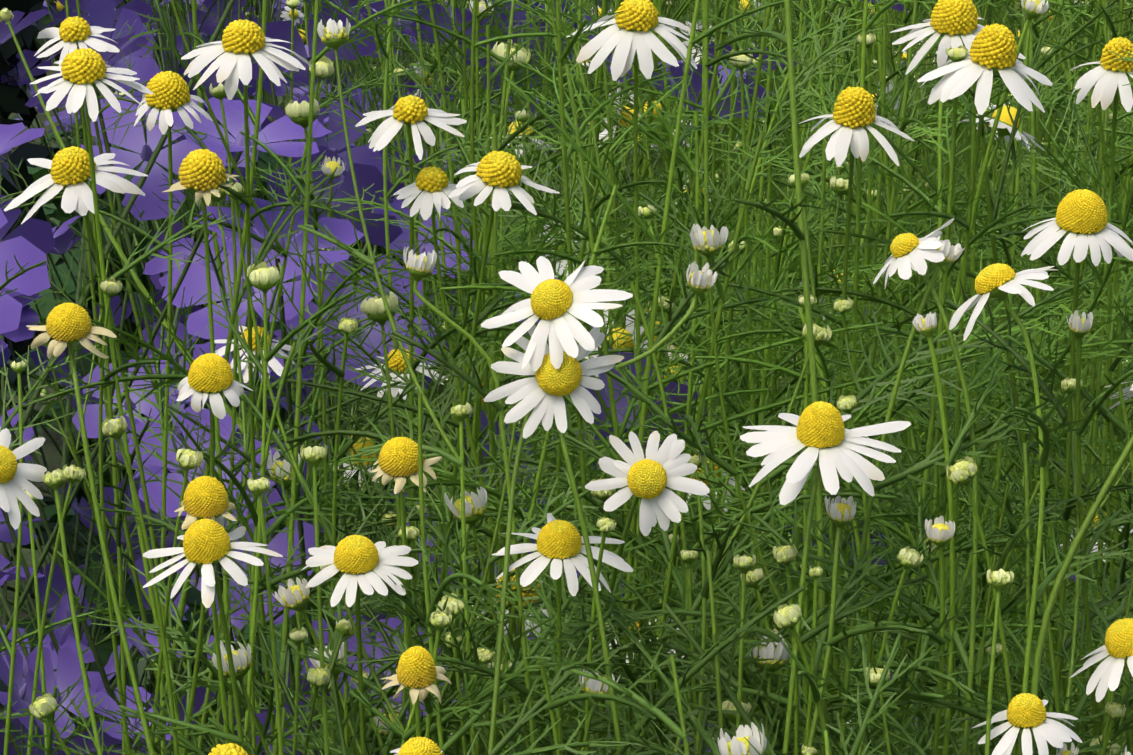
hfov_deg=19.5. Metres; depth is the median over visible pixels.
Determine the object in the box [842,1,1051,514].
chamomile plant
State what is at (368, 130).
chamomile plant
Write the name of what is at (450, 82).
geranium plant
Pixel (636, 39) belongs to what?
chamomile
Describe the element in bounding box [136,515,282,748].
chamomile
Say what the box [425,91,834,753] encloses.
chamomile plant
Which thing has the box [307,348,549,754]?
chamomile
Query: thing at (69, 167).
chamomile
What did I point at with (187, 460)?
chamomile bud
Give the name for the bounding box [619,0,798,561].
chamomile plant
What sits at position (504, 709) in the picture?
chamomile bud
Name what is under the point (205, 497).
chamomile
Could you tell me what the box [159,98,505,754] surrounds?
chamomile bud
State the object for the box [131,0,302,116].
chamomile plant
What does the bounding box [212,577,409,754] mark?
chamomile
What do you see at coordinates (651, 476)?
chamomile
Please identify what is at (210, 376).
chamomile
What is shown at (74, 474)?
chamomile bud
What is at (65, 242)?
geranium plant
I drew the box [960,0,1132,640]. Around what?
chamomile plant
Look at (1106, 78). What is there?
chamomile
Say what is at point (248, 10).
geranium plant
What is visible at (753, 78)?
chamomile plant
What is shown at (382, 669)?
chamomile bud
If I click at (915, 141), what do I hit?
chamomile plant
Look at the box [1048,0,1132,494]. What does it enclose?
chamomile plant
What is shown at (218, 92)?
chamomile bud
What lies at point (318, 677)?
chamomile bud
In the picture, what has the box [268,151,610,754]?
chamomile
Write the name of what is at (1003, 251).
chamomile plant
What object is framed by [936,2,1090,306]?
chamomile plant
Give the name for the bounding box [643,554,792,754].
chamomile shoot
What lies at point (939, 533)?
chamomile
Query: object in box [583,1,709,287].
chamomile plant
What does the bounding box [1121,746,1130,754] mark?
chamomile
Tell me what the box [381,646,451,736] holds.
chamomile
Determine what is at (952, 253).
chamomile
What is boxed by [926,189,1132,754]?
chamomile
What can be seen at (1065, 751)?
chamomile
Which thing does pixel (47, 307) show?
geranium plant
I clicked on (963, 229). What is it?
chamomile plant
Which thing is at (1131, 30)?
chamomile plant
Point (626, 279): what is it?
chamomile plant
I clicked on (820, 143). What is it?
chamomile plant
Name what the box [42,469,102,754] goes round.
chamomile shoot
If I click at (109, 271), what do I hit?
chamomile plant
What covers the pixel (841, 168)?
chamomile plant
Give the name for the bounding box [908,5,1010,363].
chamomile plant
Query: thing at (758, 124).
chamomile plant
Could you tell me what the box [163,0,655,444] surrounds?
geranium plant
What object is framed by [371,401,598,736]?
chamomile
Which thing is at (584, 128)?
chamomile plant
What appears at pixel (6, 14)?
chamomile plant
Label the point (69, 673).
geranium plant
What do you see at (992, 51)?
chamomile
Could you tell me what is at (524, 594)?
chamomile
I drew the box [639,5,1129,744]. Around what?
chamomile plant
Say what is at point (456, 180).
chamomile plant
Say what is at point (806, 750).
chamomile bud
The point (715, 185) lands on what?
chamomile plant
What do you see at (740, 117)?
chamomile plant
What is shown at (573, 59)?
chamomile plant
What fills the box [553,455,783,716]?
chamomile
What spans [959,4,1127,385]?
chamomile plant
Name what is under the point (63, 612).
geranium plant
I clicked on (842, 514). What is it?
chamomile
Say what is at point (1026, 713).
chamomile
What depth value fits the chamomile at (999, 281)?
0.50 m
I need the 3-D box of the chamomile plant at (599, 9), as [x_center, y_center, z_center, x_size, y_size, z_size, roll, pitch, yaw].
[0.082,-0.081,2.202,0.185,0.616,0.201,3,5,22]
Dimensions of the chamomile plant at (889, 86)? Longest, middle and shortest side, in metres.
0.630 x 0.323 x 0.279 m
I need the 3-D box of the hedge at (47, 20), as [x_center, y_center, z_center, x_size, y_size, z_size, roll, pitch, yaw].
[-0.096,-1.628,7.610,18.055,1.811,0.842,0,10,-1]
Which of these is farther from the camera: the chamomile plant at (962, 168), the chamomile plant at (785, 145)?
the chamomile plant at (785, 145)
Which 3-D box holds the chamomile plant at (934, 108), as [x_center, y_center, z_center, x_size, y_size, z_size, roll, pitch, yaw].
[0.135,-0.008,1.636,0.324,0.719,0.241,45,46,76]
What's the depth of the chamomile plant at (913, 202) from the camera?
1.76 m
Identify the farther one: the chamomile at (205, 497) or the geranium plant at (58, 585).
the geranium plant at (58, 585)
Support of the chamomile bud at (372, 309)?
on the ground
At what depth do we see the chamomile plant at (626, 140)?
2.67 m
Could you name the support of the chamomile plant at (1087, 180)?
on the ground
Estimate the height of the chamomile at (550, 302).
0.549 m
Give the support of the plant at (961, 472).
on the ground
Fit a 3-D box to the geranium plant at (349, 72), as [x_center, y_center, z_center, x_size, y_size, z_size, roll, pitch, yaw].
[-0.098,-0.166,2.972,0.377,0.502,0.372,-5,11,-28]
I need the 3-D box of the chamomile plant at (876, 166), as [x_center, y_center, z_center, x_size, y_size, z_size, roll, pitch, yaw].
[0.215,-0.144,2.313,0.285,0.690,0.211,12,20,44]
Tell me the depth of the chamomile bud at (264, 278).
0.56 m
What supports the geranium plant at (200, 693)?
on the ground
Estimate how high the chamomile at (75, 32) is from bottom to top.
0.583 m
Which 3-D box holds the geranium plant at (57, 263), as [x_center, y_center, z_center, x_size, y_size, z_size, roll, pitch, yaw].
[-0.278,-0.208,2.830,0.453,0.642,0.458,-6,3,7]
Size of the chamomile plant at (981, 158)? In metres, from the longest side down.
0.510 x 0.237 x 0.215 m
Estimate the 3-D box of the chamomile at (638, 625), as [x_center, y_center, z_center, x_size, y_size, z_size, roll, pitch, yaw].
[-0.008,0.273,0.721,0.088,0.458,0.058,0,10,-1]
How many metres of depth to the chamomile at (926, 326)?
0.51 m
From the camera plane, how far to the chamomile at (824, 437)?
0.50 m
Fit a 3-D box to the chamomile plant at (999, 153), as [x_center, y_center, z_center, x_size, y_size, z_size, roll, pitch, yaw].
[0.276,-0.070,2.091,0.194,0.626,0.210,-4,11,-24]
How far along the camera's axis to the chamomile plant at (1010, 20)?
2.15 m
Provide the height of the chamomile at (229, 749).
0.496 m
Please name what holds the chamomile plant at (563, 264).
on the ground
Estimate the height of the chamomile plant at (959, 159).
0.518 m
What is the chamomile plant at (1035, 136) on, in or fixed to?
on the ground
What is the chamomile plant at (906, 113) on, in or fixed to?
on the ground
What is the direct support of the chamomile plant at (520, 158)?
on the ground
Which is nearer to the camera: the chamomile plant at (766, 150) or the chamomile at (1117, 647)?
the chamomile at (1117, 647)
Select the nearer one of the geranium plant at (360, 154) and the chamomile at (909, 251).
the chamomile at (909, 251)
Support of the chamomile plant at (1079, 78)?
on the ground
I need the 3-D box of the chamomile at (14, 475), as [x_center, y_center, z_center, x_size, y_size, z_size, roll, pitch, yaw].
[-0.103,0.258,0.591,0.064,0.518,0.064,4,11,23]
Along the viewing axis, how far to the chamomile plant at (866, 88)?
2.09 m
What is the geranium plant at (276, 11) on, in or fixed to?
on the ground
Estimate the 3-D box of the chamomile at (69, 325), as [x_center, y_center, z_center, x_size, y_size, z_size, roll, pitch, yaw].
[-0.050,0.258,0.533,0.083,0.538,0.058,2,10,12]
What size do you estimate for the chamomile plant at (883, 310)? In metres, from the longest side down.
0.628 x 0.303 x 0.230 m
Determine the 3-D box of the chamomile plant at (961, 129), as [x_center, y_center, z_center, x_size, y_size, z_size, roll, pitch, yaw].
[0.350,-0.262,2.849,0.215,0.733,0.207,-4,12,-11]
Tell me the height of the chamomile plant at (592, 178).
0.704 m
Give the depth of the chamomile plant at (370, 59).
2.32 m
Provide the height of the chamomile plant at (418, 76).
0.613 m
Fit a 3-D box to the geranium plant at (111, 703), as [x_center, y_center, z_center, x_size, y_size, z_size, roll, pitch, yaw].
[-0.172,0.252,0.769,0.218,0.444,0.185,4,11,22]
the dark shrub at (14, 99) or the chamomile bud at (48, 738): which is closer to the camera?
the chamomile bud at (48, 738)
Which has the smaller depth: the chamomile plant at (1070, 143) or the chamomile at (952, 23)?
the chamomile at (952, 23)
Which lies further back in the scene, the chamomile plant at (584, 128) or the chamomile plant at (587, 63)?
the chamomile plant at (584, 128)
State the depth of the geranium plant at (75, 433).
2.87 m
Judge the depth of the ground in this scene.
3.08 m
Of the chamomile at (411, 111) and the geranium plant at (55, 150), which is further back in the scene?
the geranium plant at (55, 150)
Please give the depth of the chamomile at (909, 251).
0.51 m
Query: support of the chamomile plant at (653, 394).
on the ground
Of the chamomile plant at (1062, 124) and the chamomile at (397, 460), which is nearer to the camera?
the chamomile at (397, 460)
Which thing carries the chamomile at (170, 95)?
on the ground
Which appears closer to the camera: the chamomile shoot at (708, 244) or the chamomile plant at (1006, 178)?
the chamomile shoot at (708, 244)
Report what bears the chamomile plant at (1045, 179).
on the ground
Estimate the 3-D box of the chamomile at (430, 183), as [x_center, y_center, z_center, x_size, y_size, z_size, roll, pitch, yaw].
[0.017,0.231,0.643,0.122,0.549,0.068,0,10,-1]
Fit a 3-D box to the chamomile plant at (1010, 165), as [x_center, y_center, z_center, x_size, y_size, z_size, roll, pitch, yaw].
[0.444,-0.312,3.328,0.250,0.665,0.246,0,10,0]
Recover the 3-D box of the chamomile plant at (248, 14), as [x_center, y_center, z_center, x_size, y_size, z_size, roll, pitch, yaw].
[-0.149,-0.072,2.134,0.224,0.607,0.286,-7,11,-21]
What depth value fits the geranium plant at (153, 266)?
1.19 m
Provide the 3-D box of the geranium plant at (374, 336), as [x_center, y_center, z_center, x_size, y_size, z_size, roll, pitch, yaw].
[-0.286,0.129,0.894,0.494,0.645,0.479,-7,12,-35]
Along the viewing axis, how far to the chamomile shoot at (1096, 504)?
0.50 m
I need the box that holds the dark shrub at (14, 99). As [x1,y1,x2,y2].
[0,0,58,413]
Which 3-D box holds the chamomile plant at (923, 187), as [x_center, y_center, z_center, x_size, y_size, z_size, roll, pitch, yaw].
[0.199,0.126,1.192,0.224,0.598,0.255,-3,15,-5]
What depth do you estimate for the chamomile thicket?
0.67 m
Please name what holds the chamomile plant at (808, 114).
on the ground
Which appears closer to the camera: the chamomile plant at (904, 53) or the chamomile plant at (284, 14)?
the chamomile plant at (284, 14)
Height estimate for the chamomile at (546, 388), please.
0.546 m
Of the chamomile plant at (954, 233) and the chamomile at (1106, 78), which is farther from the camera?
the chamomile plant at (954, 233)
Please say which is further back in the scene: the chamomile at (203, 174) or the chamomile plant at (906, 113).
the chamomile plant at (906, 113)
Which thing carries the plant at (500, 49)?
on the ground
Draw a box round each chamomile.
[0,428,46,529]
[4,146,190,754]
[23,19,396,744]
[27,303,154,754]
[30,48,235,754]
[34,16,217,754]
[82,353,252,754]
[99,71,218,754]
[109,476,236,754]
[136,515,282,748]
[163,149,238,743]
[208,743,247,754]
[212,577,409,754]
[214,325,297,751]
[259,95,564,717]
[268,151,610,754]
[302,535,417,754]
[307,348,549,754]
[319,166,680,754]
[340,246,718,754]
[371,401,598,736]
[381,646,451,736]
[390,737,442,754]
[458,569,548,747]
[464,0,779,750]
[481,256,632,754]
[484,325,805,754]
[492,513,633,754]
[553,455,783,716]
[561,431,709,754]
[577,619,683,738]
[616,261,717,368]
[653,401,927,754]
[684,87,959,750]
[715,234,1011,754]
[777,0,1089,754]
[786,312,1000,754]
[807,495,939,747]
[823,23,1131,754]
[848,516,1120,754]
[865,218,992,754]
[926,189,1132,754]
[930,37,1132,752]
[949,263,1132,754]
[973,693,1082,754]
[1048,310,1132,749]
[1056,742,1078,754]
[1070,618,1132,701]
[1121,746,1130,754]
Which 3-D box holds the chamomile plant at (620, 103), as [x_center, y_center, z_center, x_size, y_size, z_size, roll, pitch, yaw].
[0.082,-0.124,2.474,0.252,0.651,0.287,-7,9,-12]
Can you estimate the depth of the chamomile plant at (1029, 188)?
2.38 m
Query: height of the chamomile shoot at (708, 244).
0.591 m
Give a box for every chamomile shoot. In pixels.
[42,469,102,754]
[208,444,378,754]
[297,18,507,754]
[534,0,1003,754]
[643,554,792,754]
[822,568,1013,754]
[1030,434,1132,754]
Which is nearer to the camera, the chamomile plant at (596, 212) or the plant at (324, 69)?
the plant at (324, 69)
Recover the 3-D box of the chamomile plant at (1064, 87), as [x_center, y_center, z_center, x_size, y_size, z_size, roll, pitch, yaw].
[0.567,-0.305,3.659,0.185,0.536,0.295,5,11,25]
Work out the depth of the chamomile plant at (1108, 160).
1.69 m
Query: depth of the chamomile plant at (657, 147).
2.77 m
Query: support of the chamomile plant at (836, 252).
on the ground
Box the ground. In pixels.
[0,59,1131,754]
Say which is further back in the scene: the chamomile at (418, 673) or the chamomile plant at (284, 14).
the chamomile plant at (284, 14)
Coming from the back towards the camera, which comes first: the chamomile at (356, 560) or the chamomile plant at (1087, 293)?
the chamomile plant at (1087, 293)
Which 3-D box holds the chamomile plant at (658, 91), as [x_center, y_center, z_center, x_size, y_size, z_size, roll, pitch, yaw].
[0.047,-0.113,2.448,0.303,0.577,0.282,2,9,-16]
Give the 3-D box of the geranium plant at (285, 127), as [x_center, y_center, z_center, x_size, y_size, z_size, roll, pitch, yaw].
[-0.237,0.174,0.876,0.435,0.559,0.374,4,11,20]
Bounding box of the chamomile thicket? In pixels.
[0,0,1132,754]
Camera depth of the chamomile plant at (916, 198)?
1.03 m
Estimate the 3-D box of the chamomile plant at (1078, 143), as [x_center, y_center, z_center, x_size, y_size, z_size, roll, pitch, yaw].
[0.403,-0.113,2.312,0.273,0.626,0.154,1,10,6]
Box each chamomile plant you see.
[0,0,920,754]
[5,65,448,484]
[17,0,699,754]
[53,0,347,455]
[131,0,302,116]
[174,0,468,521]
[248,0,280,120]
[248,0,799,702]
[282,3,552,514]
[303,0,943,731]
[304,0,835,747]
[321,1,475,336]
[341,10,534,433]
[351,0,843,735]
[353,0,698,327]
[354,14,669,420]
[354,24,566,280]
[364,0,475,486]
[369,1,681,677]
[395,0,798,475]
[395,0,876,622]
[402,0,863,600]
[406,0,633,669]
[421,0,647,396]
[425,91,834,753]
[435,0,654,435]
[446,0,665,288]
[469,63,983,700]
[479,0,797,317]
[482,0,1059,652]
[483,0,1132,694]
[526,0,886,600]
[534,0,730,472]
[541,1,717,443]
[542,0,1074,692]
[546,0,992,482]
[547,0,1127,752]
[550,0,712,315]
[564,2,601,216]
[567,0,929,667]
[569,0,1132,737]
[574,0,876,625]
[580,0,779,465]
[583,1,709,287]
[598,0,798,632]
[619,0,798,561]
[623,6,785,526]
[626,0,852,439]
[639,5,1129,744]
[642,108,1132,745]
[647,3,903,505]
[649,0,1050,699]
[654,0,832,630]
[656,12,791,428]
[659,0,882,487]
[666,0,1058,726]
[669,2,915,385]
[670,0,1003,745]
[699,0,1082,650]
[709,0,832,388]
[711,1,1017,468]
[717,1,951,447]
[727,0,1095,739]
[731,0,999,721]
[737,4,1057,631]
[742,0,986,620]
[764,0,1124,752]
[764,3,1060,612]
[773,0,1132,754]
[773,1,988,591]
[776,1,1023,569]
[780,0,988,387]
[833,13,932,420]
[835,10,1132,753]
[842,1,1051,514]
[842,1,1132,715]
[842,9,1132,743]
[847,0,1126,485]
[851,0,1132,705]
[860,0,982,438]
[868,0,1087,711]
[872,1,1084,443]
[875,2,1100,611]
[886,2,996,360]
[887,0,1131,687]
[896,0,1126,528]
[898,0,1027,433]
[905,0,1132,734]
[908,1,1128,393]
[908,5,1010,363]
[909,1,1118,438]
[920,0,1082,355]
[925,124,1132,488]
[930,3,1132,578]
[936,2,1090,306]
[949,0,1132,742]
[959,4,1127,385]
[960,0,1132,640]
[966,0,1132,575]
[966,0,1132,713]
[983,9,1126,273]
[986,0,1132,625]
[994,2,1132,633]
[996,0,1131,482]
[1003,13,1132,597]
[1009,0,1132,447]
[1035,2,1132,584]
[1048,0,1131,587]
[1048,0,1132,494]
[1058,1,1132,203]
[1084,1,1130,481]
[1118,0,1132,98]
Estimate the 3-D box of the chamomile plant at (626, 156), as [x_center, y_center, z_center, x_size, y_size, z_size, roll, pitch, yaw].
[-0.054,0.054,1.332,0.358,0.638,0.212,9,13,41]
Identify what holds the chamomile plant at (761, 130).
on the ground
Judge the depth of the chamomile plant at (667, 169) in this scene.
1.41 m
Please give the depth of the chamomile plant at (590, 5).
2.68 m
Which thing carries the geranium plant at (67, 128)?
on the ground
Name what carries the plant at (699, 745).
on the ground
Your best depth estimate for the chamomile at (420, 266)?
0.52 m
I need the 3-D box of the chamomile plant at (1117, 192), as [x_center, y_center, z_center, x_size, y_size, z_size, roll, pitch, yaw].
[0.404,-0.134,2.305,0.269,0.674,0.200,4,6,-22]
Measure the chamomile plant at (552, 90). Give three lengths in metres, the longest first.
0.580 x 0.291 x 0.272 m
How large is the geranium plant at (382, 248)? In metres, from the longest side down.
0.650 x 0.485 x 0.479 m
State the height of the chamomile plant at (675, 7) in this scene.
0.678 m
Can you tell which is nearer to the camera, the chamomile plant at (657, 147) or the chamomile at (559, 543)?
the chamomile at (559, 543)
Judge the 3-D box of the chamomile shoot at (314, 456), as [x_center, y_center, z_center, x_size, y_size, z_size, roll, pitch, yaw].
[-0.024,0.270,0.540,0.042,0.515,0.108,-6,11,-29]
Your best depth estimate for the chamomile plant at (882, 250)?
1.38 m
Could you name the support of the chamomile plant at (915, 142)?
on the ground
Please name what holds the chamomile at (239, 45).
on the ground
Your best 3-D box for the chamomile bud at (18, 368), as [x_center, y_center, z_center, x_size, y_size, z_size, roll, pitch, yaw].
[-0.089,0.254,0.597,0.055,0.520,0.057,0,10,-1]
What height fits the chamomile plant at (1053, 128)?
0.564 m
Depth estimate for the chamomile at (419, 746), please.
0.45 m
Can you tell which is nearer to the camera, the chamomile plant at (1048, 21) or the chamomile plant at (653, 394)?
the chamomile plant at (1048, 21)
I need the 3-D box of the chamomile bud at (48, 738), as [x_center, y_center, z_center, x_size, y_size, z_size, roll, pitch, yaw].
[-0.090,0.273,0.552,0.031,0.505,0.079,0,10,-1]
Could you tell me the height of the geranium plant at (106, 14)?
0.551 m
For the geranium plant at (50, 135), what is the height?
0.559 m
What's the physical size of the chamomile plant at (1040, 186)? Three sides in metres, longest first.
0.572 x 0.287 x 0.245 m
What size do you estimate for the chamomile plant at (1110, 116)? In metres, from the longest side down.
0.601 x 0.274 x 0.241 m
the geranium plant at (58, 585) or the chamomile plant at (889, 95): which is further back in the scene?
the chamomile plant at (889, 95)
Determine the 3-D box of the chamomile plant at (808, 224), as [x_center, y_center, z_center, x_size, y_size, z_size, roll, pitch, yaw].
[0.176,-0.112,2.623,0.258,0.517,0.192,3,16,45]
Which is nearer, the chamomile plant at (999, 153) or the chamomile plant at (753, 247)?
the chamomile plant at (753, 247)
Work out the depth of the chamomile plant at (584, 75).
3.53 m
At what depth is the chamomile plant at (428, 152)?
1.89 m
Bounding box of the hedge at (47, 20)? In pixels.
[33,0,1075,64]
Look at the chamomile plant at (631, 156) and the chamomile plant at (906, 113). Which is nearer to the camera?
the chamomile plant at (631, 156)
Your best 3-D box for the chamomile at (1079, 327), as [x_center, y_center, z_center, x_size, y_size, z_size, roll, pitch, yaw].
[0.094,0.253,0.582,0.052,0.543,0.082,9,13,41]
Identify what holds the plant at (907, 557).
on the ground
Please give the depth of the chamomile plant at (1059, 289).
2.80 m
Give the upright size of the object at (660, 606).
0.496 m
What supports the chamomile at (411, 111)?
on the ground
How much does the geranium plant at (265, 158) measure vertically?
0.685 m
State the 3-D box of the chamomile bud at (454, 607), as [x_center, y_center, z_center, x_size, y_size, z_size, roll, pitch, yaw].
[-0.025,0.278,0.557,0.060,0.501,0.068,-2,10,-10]
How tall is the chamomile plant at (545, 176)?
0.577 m
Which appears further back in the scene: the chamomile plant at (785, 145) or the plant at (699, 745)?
the chamomile plant at (785, 145)
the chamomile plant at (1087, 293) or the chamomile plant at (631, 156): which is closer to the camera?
the chamomile plant at (631, 156)
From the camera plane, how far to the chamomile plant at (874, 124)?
2.72 m
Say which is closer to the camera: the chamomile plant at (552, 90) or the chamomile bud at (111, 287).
the chamomile bud at (111, 287)
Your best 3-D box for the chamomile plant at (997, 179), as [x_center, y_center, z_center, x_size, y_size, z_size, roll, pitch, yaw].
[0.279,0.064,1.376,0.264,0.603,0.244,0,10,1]
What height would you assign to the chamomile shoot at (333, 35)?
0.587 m
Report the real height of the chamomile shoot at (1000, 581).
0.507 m
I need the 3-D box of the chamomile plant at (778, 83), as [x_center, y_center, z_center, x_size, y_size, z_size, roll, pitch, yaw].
[0.172,0.007,1.754,0.243,0.585,0.180,5,11,11]
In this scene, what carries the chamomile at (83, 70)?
on the ground
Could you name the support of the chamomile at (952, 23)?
on the ground
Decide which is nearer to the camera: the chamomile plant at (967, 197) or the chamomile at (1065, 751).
the chamomile at (1065, 751)
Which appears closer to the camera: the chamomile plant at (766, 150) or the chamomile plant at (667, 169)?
the chamomile plant at (667, 169)
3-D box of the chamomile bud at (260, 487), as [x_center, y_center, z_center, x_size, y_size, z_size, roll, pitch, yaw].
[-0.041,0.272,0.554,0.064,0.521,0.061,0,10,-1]
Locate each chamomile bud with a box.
[0,359,26,754]
[8,488,90,754]
[27,464,85,754]
[99,277,169,754]
[102,416,178,754]
[116,83,426,754]
[133,262,363,754]
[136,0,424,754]
[151,448,202,747]
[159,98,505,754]
[247,477,283,754]
[250,627,331,754]
[280,291,533,714]
[281,563,559,754]
[286,619,458,754]
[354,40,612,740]
[458,660,520,752]
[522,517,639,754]
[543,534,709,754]
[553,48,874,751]
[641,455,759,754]
[752,717,832,754]
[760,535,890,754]
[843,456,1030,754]
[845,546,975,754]
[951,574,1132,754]
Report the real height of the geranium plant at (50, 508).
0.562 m
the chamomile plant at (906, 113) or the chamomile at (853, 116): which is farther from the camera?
the chamomile plant at (906, 113)
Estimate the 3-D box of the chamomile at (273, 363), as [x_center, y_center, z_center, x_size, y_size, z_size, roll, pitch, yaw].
[-0.087,0.235,0.780,0.081,0.508,0.052,6,12,32]
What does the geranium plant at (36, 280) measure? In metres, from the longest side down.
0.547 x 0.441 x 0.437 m
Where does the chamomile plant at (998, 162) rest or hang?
on the ground
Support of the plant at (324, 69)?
on the ground
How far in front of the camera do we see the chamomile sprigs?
0.54 m
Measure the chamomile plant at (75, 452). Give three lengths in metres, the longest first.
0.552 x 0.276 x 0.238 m
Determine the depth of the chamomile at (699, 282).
0.50 m
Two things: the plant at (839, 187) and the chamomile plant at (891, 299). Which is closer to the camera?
the plant at (839, 187)
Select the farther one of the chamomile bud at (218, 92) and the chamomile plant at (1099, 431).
the chamomile plant at (1099, 431)
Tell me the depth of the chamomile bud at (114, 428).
0.51 m
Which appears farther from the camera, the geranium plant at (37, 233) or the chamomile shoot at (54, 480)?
the geranium plant at (37, 233)
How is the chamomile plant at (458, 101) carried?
on the ground
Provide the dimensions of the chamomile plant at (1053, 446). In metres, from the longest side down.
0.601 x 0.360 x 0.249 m
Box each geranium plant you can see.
[0,0,443,754]
[0,0,579,754]
[0,0,593,753]
[0,0,917,754]
[0,8,1113,754]
[0,97,331,753]
[0,195,55,253]
[0,442,91,707]
[0,477,312,754]
[1,0,559,594]
[1,0,618,739]
[1,216,607,754]
[5,0,358,466]
[8,2,284,159]
[11,0,332,226]
[16,0,468,485]
[20,0,451,225]
[42,0,499,463]
[47,1,543,448]
[50,310,600,754]
[53,508,896,754]
[60,382,275,753]
[72,0,890,754]
[87,686,180,743]
[126,0,492,181]
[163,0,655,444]
[252,3,469,439]
[278,1,612,418]
[336,0,645,318]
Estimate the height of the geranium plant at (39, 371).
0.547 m
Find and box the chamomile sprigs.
[29,182,1132,754]
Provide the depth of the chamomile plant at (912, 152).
1.81 m
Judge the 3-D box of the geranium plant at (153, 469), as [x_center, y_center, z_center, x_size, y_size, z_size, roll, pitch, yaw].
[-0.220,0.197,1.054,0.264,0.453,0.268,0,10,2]
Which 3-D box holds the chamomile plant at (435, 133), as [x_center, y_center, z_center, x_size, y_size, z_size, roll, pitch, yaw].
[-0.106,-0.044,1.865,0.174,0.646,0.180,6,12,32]
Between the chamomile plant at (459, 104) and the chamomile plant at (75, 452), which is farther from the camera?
the chamomile plant at (459, 104)
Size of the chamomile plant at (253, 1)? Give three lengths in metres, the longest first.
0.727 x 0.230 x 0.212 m
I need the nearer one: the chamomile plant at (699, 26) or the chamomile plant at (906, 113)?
the chamomile plant at (699, 26)

